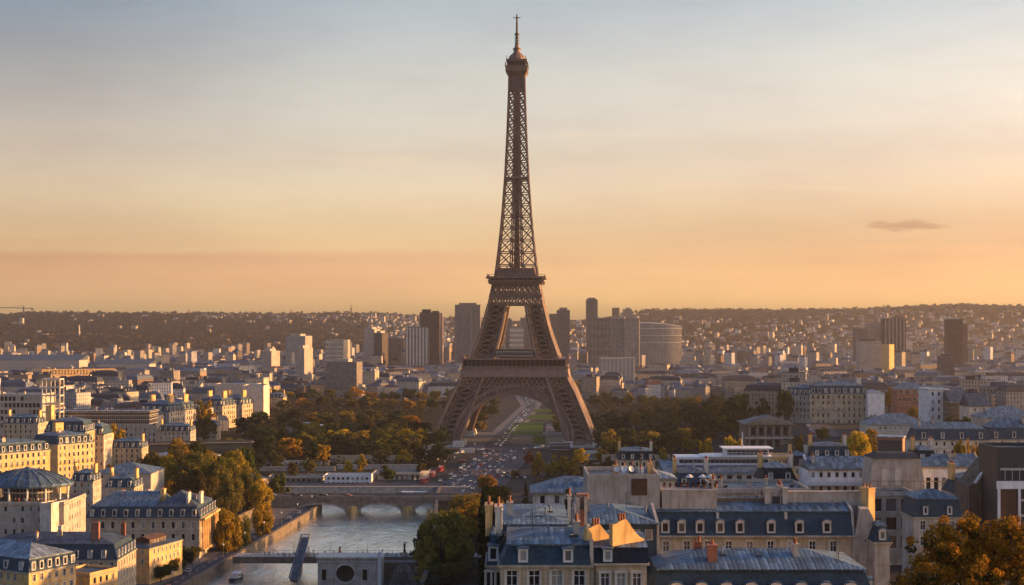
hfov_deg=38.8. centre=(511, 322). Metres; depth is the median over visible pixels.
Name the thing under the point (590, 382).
city house
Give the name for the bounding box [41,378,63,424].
open steel frame
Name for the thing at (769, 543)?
window
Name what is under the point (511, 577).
window
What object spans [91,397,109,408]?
city house
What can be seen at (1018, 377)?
city house
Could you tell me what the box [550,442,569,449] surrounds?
glass kiosk
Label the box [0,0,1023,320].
sky
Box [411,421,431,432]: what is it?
tree
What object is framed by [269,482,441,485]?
quay road
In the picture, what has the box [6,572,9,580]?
window
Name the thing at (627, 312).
tower block
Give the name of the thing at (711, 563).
zinc roofed house
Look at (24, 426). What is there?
city townhouse
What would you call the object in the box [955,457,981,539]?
curved brown building
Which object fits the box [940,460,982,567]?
city townhouse
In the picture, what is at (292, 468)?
tree
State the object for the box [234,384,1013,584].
ground
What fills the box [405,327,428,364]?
striped tower block
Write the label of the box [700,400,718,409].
tree
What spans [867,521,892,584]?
slate turret house
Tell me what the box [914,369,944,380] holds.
city house
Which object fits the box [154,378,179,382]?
city house
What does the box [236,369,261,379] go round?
city house
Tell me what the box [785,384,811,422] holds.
corner apartment block
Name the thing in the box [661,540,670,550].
window
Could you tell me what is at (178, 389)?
city house
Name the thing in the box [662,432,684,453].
tree
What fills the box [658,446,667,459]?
tree
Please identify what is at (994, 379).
city house
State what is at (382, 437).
tree
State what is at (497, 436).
avenue
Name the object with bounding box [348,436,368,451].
tree
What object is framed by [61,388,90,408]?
city house
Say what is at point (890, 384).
city house
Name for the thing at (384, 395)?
tree
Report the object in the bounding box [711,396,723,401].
tree
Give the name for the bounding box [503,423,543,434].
lawn
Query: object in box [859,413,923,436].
blue roof hall
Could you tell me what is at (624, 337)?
lattice office block
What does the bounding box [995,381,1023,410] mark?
city house
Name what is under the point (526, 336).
tower block
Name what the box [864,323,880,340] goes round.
tower block
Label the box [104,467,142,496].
city townhouse
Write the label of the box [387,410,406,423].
tree
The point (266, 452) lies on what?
tree
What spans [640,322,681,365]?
office block
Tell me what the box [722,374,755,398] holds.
city house
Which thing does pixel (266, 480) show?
gold garden house
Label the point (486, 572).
window
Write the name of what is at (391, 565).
riverside boathouse
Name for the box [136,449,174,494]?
tree
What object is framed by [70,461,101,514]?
city townhouse
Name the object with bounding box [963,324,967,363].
tower block
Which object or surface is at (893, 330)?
striped tower block
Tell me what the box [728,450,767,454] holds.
ribbon window
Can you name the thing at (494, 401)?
tree
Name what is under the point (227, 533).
tree
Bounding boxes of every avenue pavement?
[481,395,526,441]
[510,395,540,441]
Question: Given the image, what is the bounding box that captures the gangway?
[288,534,309,581]
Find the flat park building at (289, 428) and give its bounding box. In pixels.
[286,422,322,434]
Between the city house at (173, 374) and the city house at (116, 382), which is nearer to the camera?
the city house at (116, 382)
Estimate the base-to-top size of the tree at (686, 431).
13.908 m
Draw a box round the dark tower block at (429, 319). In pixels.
[420,309,439,363]
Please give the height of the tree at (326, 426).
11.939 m
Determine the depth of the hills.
5469.41 m
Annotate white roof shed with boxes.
[148,440,253,452]
[157,452,220,456]
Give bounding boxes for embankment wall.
[170,486,467,495]
[180,505,321,584]
[420,486,441,584]
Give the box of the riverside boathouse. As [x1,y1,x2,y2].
[384,558,479,581]
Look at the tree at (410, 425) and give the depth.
1231.15 m
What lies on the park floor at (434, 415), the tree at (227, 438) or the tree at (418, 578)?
the tree at (227, 438)
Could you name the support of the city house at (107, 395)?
on the ground at (508, 406)
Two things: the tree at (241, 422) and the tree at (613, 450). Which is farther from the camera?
the tree at (241, 422)
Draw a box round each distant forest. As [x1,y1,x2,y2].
[0,303,1023,351]
[4,326,1023,383]
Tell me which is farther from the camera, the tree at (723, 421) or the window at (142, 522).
the tree at (723, 421)
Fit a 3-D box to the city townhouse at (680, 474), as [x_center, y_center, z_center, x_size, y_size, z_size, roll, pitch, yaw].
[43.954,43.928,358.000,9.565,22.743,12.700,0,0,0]
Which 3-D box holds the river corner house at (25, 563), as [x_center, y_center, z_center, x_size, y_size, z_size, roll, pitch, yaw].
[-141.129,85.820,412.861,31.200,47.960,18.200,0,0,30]
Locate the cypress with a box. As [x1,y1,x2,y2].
[522,483,528,503]
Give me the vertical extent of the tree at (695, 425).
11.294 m
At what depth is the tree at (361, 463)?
927.85 m
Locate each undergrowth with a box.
[253,397,450,467]
[452,488,510,571]
[527,460,655,483]
[595,401,751,458]
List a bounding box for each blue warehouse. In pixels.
[0,354,87,371]
[98,359,155,368]
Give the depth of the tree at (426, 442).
1109.99 m
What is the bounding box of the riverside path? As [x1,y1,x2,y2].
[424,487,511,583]
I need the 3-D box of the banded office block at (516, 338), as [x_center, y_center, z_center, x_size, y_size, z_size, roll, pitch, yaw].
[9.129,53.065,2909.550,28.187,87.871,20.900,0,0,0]
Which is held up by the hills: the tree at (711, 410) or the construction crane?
the construction crane
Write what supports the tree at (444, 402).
on the park floor at (434, 415)
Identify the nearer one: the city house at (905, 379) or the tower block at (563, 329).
the city house at (905, 379)
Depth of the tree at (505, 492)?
755.03 m
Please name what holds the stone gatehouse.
in the river
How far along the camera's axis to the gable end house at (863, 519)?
235.78 m
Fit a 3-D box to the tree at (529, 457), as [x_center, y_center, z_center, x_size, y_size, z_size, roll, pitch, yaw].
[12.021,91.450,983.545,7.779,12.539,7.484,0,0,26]
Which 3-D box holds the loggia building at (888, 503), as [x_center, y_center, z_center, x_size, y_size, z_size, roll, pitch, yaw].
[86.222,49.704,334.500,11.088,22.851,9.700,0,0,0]
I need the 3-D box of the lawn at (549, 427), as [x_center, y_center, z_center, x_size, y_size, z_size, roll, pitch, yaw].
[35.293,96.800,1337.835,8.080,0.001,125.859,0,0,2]
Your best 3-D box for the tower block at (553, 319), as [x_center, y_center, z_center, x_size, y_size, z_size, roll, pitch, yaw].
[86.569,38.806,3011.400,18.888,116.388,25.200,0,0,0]
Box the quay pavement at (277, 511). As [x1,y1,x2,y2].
[136,507,299,584]
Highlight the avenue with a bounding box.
[489,396,536,441]
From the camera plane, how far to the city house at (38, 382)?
1826.78 m
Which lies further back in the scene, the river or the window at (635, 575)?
the river
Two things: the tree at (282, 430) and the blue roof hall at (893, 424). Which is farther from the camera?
the tree at (282, 430)
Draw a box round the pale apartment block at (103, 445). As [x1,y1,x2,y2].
[95,419,112,470]
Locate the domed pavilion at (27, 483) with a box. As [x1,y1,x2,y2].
[0,466,73,501]
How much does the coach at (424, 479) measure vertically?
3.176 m
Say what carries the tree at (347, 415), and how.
on the park floor at (434, 415)
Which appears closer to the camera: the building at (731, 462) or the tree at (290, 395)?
the building at (731, 462)
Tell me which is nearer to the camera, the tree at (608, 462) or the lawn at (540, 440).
the tree at (608, 462)
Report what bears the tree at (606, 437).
on the park floor at (570, 452)
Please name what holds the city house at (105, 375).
on the ground at (508, 406)
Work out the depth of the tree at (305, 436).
1071.65 m
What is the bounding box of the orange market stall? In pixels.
[458,458,465,462]
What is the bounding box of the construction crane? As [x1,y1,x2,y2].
[0,305,32,313]
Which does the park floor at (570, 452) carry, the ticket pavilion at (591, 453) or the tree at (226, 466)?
the ticket pavilion at (591, 453)
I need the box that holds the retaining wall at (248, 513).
[234,501,271,522]
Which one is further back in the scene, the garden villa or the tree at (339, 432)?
the tree at (339, 432)
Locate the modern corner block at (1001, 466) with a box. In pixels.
[979,442,1023,543]
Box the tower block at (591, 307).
[586,298,597,360]
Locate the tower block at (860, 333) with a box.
[853,328,867,359]
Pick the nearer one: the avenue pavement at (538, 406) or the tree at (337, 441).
the tree at (337, 441)
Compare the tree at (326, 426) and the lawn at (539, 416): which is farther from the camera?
the lawn at (539, 416)
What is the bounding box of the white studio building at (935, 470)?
[921,450,977,490]
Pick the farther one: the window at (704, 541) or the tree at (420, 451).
the tree at (420, 451)
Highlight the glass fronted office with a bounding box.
[0,390,53,438]
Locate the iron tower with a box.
[424,14,600,447]
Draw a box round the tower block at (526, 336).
[520,318,532,348]
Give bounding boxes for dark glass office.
[55,407,158,423]
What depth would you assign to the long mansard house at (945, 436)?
620.82 m
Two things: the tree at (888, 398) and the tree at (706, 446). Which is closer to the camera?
the tree at (706, 446)
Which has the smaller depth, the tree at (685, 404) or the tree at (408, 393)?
the tree at (685, 404)
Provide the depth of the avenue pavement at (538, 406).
1504.00 m
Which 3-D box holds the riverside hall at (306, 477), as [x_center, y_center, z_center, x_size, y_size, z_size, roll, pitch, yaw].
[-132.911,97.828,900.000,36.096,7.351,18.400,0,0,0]
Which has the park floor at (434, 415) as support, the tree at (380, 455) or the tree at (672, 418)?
the tree at (380, 455)
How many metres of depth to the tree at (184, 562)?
582.67 m
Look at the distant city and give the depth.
2857.76 m
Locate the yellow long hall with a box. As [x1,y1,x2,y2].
[41,368,115,376]
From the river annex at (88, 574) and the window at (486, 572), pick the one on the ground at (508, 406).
the river annex at (88, 574)
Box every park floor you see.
[150,406,457,476]
[546,406,667,473]
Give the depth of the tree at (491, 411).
1497.24 m
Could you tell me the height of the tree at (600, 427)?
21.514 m
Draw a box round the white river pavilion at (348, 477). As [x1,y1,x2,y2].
[325,473,372,482]
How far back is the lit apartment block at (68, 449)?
767.42 m
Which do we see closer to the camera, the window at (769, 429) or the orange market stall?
the window at (769, 429)
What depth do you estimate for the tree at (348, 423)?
1238.87 m
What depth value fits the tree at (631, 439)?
1060.50 m
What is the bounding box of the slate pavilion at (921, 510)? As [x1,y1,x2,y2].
[900,488,963,584]
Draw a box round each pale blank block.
[215,383,260,395]
[242,384,268,421]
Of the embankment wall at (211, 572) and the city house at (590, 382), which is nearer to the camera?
the embankment wall at (211, 572)
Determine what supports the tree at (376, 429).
on the park floor at (434, 415)
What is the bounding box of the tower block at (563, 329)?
[557,308,569,357]
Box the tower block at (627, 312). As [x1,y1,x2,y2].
[623,308,631,317]
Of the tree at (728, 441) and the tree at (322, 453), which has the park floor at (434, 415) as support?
the tree at (322, 453)
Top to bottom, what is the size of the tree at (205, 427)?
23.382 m
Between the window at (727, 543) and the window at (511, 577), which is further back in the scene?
the window at (727, 543)
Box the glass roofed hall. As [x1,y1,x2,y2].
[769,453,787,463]
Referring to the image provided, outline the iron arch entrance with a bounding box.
[390,564,415,584]
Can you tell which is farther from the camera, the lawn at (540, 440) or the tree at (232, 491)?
the lawn at (540, 440)
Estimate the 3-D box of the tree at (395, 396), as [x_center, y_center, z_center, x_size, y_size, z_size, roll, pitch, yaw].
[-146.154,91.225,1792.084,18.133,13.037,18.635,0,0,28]
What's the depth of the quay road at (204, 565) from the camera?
621.38 m
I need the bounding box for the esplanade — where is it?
[425,442,532,492]
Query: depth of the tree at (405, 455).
980.42 m
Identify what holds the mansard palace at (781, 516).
on the ground at (508, 406)
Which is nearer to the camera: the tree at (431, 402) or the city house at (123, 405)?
the city house at (123, 405)
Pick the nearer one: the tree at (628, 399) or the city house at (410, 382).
the tree at (628, 399)
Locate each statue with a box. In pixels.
[306,546,311,556]
[402,541,407,556]
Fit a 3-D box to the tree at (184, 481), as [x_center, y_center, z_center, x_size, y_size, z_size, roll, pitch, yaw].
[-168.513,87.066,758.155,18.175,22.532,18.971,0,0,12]
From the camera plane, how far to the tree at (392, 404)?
1617.95 m
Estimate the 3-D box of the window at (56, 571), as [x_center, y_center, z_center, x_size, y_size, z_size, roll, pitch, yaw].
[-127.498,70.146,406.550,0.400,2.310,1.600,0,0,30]
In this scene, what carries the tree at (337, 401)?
on the park floor at (434, 415)
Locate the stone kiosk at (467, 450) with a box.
[460,448,473,452]
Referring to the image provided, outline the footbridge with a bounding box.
[232,542,481,574]
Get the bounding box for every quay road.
[163,505,315,584]
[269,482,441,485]
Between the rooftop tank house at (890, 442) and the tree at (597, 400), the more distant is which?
the tree at (597, 400)
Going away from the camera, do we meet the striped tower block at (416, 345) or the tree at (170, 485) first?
the tree at (170, 485)
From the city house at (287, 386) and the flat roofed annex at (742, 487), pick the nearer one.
the flat roofed annex at (742, 487)
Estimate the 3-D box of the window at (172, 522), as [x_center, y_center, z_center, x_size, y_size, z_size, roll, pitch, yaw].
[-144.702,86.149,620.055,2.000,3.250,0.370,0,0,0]
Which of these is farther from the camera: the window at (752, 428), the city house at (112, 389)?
the city house at (112, 389)
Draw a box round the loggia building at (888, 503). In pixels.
[874,487,913,564]
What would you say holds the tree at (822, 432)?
on the ground at (508, 406)
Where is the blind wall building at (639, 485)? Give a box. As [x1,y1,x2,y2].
[583,444,659,508]
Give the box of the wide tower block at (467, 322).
[455,303,480,362]
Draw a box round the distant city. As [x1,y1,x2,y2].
[0,305,1023,430]
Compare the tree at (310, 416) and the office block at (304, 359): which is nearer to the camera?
the tree at (310, 416)
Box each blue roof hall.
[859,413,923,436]
[970,406,1023,426]
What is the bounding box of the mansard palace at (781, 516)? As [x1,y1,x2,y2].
[655,473,875,558]
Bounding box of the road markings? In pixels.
[453,412,526,491]
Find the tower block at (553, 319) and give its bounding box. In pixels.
[549,314,556,348]
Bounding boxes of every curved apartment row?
[109,406,163,441]
[139,394,185,423]
[167,394,197,423]
[201,390,235,427]
[227,389,253,418]
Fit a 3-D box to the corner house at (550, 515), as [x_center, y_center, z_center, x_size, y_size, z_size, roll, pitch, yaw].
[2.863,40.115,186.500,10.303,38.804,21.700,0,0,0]
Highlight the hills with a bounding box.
[0,309,1023,351]
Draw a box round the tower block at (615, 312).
[612,308,618,316]
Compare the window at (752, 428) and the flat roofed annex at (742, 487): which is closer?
the flat roofed annex at (742, 487)
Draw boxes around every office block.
[262,349,279,366]
[286,334,311,363]
[296,345,312,373]
[325,339,349,364]
[326,358,361,392]
[364,327,379,363]
[374,331,387,365]
[388,336,404,365]
[510,328,523,348]
[590,318,609,367]
[599,358,634,382]
[610,317,639,366]
[640,322,681,365]
[856,339,881,368]
[882,344,893,372]
[937,353,954,375]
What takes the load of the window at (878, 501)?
in the loggia building at (888, 503)
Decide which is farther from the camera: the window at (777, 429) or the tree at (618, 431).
the tree at (618, 431)
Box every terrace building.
[0,493,86,537]
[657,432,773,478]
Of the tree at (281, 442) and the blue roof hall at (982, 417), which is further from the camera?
the tree at (281, 442)
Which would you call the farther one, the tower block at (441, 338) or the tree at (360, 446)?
the tower block at (441, 338)
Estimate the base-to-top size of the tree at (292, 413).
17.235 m
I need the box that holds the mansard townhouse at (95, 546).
[0,520,136,584]
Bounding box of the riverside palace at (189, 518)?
[86,487,220,557]
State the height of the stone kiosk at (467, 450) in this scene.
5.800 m
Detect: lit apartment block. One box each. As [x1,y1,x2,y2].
[0,436,50,494]
[33,422,93,492]
[44,404,95,463]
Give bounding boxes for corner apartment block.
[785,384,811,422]
[806,375,866,423]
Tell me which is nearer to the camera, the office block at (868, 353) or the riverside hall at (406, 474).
the riverside hall at (406, 474)
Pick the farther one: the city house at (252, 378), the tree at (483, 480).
the city house at (252, 378)
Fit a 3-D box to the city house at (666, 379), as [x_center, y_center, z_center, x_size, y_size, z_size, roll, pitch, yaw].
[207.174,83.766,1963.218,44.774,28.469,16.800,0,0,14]
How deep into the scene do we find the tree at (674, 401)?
1683.21 m
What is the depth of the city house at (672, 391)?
1896.47 m
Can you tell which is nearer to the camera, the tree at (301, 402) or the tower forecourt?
the tower forecourt
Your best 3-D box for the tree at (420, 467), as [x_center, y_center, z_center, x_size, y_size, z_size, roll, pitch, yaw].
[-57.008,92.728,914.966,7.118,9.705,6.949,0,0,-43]
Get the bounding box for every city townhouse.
[2,409,45,439]
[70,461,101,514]
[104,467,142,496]
[113,433,148,464]
[157,418,195,452]
[192,415,220,440]
[269,389,286,409]
[484,496,502,584]
[615,439,655,468]
[672,455,708,487]
[753,450,798,481]
[784,441,807,479]
[803,432,851,455]
[908,435,934,457]
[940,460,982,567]
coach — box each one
[421,476,427,483]
[429,471,435,476]
[437,466,443,471]
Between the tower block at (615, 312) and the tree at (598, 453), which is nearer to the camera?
the tree at (598, 453)
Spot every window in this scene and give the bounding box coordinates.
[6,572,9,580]
[39,572,43,580]
[54,569,58,577]
[69,566,73,574]
[100,521,104,528]
[110,521,114,528]
[130,521,134,528]
[140,521,144,528]
[151,521,154,528]
[161,521,164,528]
[171,521,174,528]
[181,521,184,528]
[484,570,496,584]
[490,570,500,584]
[504,570,518,584]
[527,570,541,584]
[540,495,544,503]
[549,570,563,584]
[554,495,558,503]
[572,570,586,584]
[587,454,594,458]
[598,571,611,584]
[614,571,627,584]
[630,571,643,584]
[645,530,652,539]
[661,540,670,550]
[679,459,767,462]
[682,540,691,549]
[703,540,710,547]
[724,540,733,547]
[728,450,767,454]
[745,540,754,547]
[751,427,754,435]
[759,427,762,435]
[766,540,775,547]
[767,427,771,435]
[767,440,771,446]
[775,427,779,435]
[775,440,779,446]
[783,427,787,435]
[787,540,792,547]
[808,540,816,548]
[829,540,837,551]
[875,498,881,511]
[886,498,896,511]
[886,517,896,529]
[889,535,896,548]
[919,520,926,530]
[919,536,924,546]
[926,477,930,488]
[934,477,938,489]
[948,520,955,530]
[1000,467,1023,480]
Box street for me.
[804,423,840,436]
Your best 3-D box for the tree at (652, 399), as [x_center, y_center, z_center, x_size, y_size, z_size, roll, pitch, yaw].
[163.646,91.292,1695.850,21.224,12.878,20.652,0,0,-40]
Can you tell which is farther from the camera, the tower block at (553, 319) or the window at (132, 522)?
the tower block at (553, 319)
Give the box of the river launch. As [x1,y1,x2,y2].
[228,571,243,581]
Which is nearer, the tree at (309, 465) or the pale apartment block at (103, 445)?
the pale apartment block at (103, 445)
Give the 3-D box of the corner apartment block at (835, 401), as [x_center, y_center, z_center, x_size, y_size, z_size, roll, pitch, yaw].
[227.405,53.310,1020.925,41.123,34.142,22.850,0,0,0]
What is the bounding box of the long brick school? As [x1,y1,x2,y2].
[891,382,923,414]
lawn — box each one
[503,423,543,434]
[527,415,553,418]
[533,409,551,411]
[533,435,545,443]
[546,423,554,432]
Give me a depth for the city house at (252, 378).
1823.31 m
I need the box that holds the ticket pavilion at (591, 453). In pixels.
[583,450,597,459]
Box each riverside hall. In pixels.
[268,474,324,480]
[372,470,422,479]
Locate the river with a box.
[203,505,449,584]
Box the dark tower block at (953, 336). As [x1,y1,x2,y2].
[944,318,962,364]
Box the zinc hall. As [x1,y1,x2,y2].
[98,462,164,498]
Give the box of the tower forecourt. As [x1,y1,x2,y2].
[424,432,597,448]
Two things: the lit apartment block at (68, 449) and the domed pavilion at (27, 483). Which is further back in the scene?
the lit apartment block at (68, 449)
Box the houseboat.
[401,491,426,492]
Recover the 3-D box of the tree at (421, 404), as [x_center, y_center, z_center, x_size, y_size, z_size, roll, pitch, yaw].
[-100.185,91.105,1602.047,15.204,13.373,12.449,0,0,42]
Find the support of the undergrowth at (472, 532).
on the ground at (508, 406)
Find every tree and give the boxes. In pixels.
[110,422,125,439]
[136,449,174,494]
[155,564,171,581]
[157,454,178,494]
[164,470,187,495]
[167,437,189,454]
[167,448,187,463]
[167,557,180,570]
[173,469,200,493]
[175,451,210,473]
[182,550,194,565]
[182,558,187,568]
[183,546,201,564]
[184,440,210,455]
[186,450,224,462]
[189,473,219,499]
[194,416,217,440]
[195,399,215,418]
[201,455,237,500]
[202,462,232,500]
[213,507,243,551]
[216,474,245,513]
[216,495,234,519]
[217,437,242,452]
[225,449,251,480]
[232,416,261,439]
[235,514,252,546]
[236,468,262,490]
[237,445,256,473]
[242,489,255,510]
[244,423,264,438]
[248,478,273,506]
[249,435,266,451]
[251,411,269,421]
[251,501,274,535]
[254,452,267,473]
[261,446,283,459]
[265,450,285,465]
[269,472,290,492]
[273,426,291,440]
[275,400,294,407]
[275,410,290,421]
[277,438,304,459]
[278,437,301,459]
[285,391,294,399]
[286,409,301,418]
[286,418,304,431]
[287,462,298,474]
[295,398,313,406]
[295,431,316,447]
[296,392,306,398]
[298,457,316,473]
[301,440,326,458]
[302,421,325,435]
[303,389,321,400]
[305,412,322,422]
[305,428,327,446]
[315,396,330,406]
[315,444,330,464]
[316,412,334,423]
[322,423,338,431]
[325,389,336,399]
[325,429,348,441]
[326,425,353,435]
[327,434,348,450]
[327,446,349,459]
[330,396,344,407]
[338,411,356,422]
[339,420,356,432]
[341,390,355,399]
[342,460,353,472]
[345,399,358,406]
[345,430,369,442]
[346,387,365,397]
[347,440,368,454]
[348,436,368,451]
[348,436,372,447]
[353,413,365,421]
[356,424,370,434]
[356,454,367,472]
[357,395,369,409]
[360,415,375,431]
[362,409,382,423]
[365,392,379,399]
[366,397,386,408]
[367,442,392,454]
[368,429,393,443]
[369,450,390,463]
[371,426,384,436]
[373,422,399,437]
[374,421,393,428]
[379,465,395,482]
[380,392,389,400]
[384,435,398,449]
[385,399,399,409]
[387,392,400,399]
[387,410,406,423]
[390,438,411,454]
[394,422,411,438]
[394,450,412,463]
[398,399,415,409]
[399,428,427,441]
[400,421,416,429]
[400,434,423,441]
[401,388,418,398]
[401,437,422,455]
[402,415,420,422]
[409,523,436,555]
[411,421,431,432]
[412,509,474,584]
[413,428,435,448]
[413,577,427,580]
[414,446,425,459]
[415,391,428,399]
[415,400,426,410]
[416,462,426,470]
[422,441,452,462]
[424,398,439,410]
[427,426,450,443]
[428,391,440,399]
[440,396,453,407]
[443,388,452,395]
[443,493,480,535]
[465,499,480,534]
[475,421,487,430]
[476,474,497,488]
[477,412,489,421]
[477,486,501,584]
[485,406,499,416]
[489,399,500,403]
[497,484,511,503]
[510,470,520,477]
[524,449,533,465]
[531,452,544,479]
[542,463,556,476]
[549,455,577,474]
[552,421,560,430]
[564,458,580,475]
[564,487,571,509]
[572,448,589,466]
[580,459,600,472]
[585,394,603,406]
[589,413,599,422]
[592,423,607,446]
[594,446,609,461]
[595,433,617,447]
[598,456,614,465]
[599,429,620,452]
[600,392,612,405]
[603,442,624,453]
[604,416,631,428]
[609,396,624,404]
[614,445,626,453]
[615,428,636,435]
[617,428,644,446]
[622,392,633,406]
[622,411,631,418]
[629,411,644,429]
[636,394,648,405]
[638,421,655,434]
[638,439,656,451]
[639,427,655,439]
[640,431,661,452]
[647,396,660,404]
[650,421,678,437]
[651,434,667,450]
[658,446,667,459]
[659,413,682,428]
[660,396,672,404]
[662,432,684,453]
[667,403,682,414]
[670,398,689,403]
[673,430,689,451]
[677,398,697,410]
[678,428,691,435]
[679,406,700,415]
[681,409,701,425]
[681,437,698,453]
[686,396,702,403]
[689,423,704,432]
[690,425,716,443]
[698,438,712,452]
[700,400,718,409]
[704,403,721,417]
[706,394,715,400]
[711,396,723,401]
[713,402,728,412]
[715,415,735,436]
[724,435,741,445]
[725,393,754,436]
[753,398,770,415]
[776,389,794,419]
[792,435,803,452]
[815,427,829,440]
[839,431,871,455]
[866,428,878,451]
[883,387,891,412]
[886,511,1023,584]
[906,406,917,418]
[945,416,970,421]
[953,438,969,453]
[970,442,978,455]
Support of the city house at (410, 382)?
on the ground at (508, 406)
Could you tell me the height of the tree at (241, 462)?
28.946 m
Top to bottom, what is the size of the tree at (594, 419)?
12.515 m
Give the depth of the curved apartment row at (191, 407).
1236.02 m
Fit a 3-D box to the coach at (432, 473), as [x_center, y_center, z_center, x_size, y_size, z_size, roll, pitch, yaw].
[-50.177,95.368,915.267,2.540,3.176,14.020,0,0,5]
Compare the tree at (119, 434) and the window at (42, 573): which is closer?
the window at (42, 573)
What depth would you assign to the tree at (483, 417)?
1397.93 m
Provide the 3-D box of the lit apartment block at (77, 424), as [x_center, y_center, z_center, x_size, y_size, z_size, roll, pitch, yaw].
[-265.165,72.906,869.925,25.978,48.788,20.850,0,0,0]
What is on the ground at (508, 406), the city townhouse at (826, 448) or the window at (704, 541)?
the city townhouse at (826, 448)
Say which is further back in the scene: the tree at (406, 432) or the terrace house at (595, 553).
the tree at (406, 432)
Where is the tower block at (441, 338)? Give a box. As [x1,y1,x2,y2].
[440,313,442,363]
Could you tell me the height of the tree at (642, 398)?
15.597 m
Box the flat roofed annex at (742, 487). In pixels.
[704,474,808,496]
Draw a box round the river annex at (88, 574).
[76,564,118,584]
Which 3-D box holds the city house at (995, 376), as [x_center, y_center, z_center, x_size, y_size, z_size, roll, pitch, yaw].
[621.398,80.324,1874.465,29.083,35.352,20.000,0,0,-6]
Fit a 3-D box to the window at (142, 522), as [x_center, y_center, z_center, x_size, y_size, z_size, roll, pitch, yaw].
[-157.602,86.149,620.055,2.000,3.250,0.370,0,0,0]
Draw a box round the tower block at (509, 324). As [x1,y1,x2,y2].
[506,319,511,348]
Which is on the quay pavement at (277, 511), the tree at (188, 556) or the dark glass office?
the tree at (188, 556)
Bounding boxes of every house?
[0,376,14,380]
[0,539,78,584]
[1,379,33,391]
[8,372,31,379]
[18,386,43,391]
[36,376,60,386]
[38,371,58,378]
[43,387,67,393]
[44,381,72,390]
[55,396,62,405]
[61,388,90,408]
[64,374,103,384]
[64,381,91,388]
[80,388,96,393]
[89,370,123,383]
[91,392,122,399]
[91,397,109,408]
[92,383,105,387]
[93,386,110,392]
[93,386,121,391]
[101,397,132,407]
[106,376,131,386]
[113,400,136,408]
[114,388,138,401]
[122,394,132,400]
[126,373,153,384]
[129,385,140,390]
[131,399,148,408]
[135,532,182,583]
[136,383,150,395]
[138,390,164,401]
[151,378,171,394]
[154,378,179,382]
[159,367,179,380]
[164,394,181,399]
[172,382,184,396]
[178,376,206,386]
[185,385,207,393]
[186,380,202,386]
[191,385,214,401]
[204,376,223,385]
[228,366,246,381]
[232,379,244,382]
[235,474,269,486]
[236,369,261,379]
[245,374,268,383]
[277,378,309,384]
[280,383,303,390]
[321,380,325,394]
[362,368,378,384]
[379,371,392,382]
[396,375,423,390]
[409,370,429,383]
[428,380,457,398]
[441,377,452,380]
[446,369,460,379]
[497,510,649,584]
[498,488,571,542]
[571,492,659,569]
[581,373,599,395]
[600,374,620,396]
[603,371,622,380]
[645,379,660,397]
[647,535,873,584]
[649,374,681,385]
[655,469,676,487]
[668,385,675,396]
[677,386,692,397]
[679,372,717,381]
[682,379,689,384]
[691,375,721,384]
[716,377,722,384]
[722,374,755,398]
[743,381,780,413]
[762,374,780,380]
[764,374,780,382]
[781,366,806,381]
[781,376,805,415]
[798,453,863,489]
[810,373,832,378]
[821,375,836,379]
[837,373,857,381]
[848,370,868,377]
[853,378,887,412]
[853,505,873,575]
[862,451,924,490]
[865,389,884,417]
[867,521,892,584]
[876,435,905,450]
[884,381,904,388]
[887,378,914,381]
[905,418,991,453]
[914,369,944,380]
[915,377,939,384]
[918,387,948,421]
[923,384,962,389]
[933,374,958,383]
[943,382,959,386]
[943,390,964,421]
[944,379,959,382]
[959,393,990,419]
[960,374,986,390]
[964,389,988,400]
[979,381,1007,402]
[981,371,1007,381]
[982,416,1023,441]
[987,378,1005,381]
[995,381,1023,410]
[996,370,1023,376]
[1008,376,1023,380]
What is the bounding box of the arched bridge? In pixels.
[265,493,481,514]
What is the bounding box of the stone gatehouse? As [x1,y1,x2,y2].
[316,552,384,584]
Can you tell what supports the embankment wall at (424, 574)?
on the ground at (508, 406)
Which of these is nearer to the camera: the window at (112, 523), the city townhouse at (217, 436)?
the window at (112, 523)
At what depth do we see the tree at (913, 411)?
1039.49 m
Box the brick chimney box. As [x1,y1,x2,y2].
[576,493,587,526]
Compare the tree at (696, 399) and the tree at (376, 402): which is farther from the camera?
the tree at (696, 399)
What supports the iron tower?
on the tower forecourt
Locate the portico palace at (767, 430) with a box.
[737,415,794,447]
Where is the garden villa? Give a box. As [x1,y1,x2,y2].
[529,476,583,512]
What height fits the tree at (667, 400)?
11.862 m
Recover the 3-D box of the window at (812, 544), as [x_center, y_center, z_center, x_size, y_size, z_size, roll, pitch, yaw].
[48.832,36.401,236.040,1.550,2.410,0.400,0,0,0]
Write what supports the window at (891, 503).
in the loggia building at (888, 503)
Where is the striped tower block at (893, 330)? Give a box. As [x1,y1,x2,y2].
[881,316,905,351]
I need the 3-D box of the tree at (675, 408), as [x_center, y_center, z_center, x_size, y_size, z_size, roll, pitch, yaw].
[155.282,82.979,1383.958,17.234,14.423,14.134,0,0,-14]
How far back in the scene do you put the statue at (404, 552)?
598.66 m
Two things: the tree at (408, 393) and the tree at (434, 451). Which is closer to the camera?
the tree at (434, 451)
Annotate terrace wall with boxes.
[260,466,335,470]
[265,460,329,464]
[330,455,411,462]
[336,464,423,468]
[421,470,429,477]
[602,454,670,461]
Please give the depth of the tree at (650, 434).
1047.61 m
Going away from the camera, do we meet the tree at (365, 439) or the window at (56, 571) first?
the window at (56, 571)
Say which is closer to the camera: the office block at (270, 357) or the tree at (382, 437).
the tree at (382, 437)

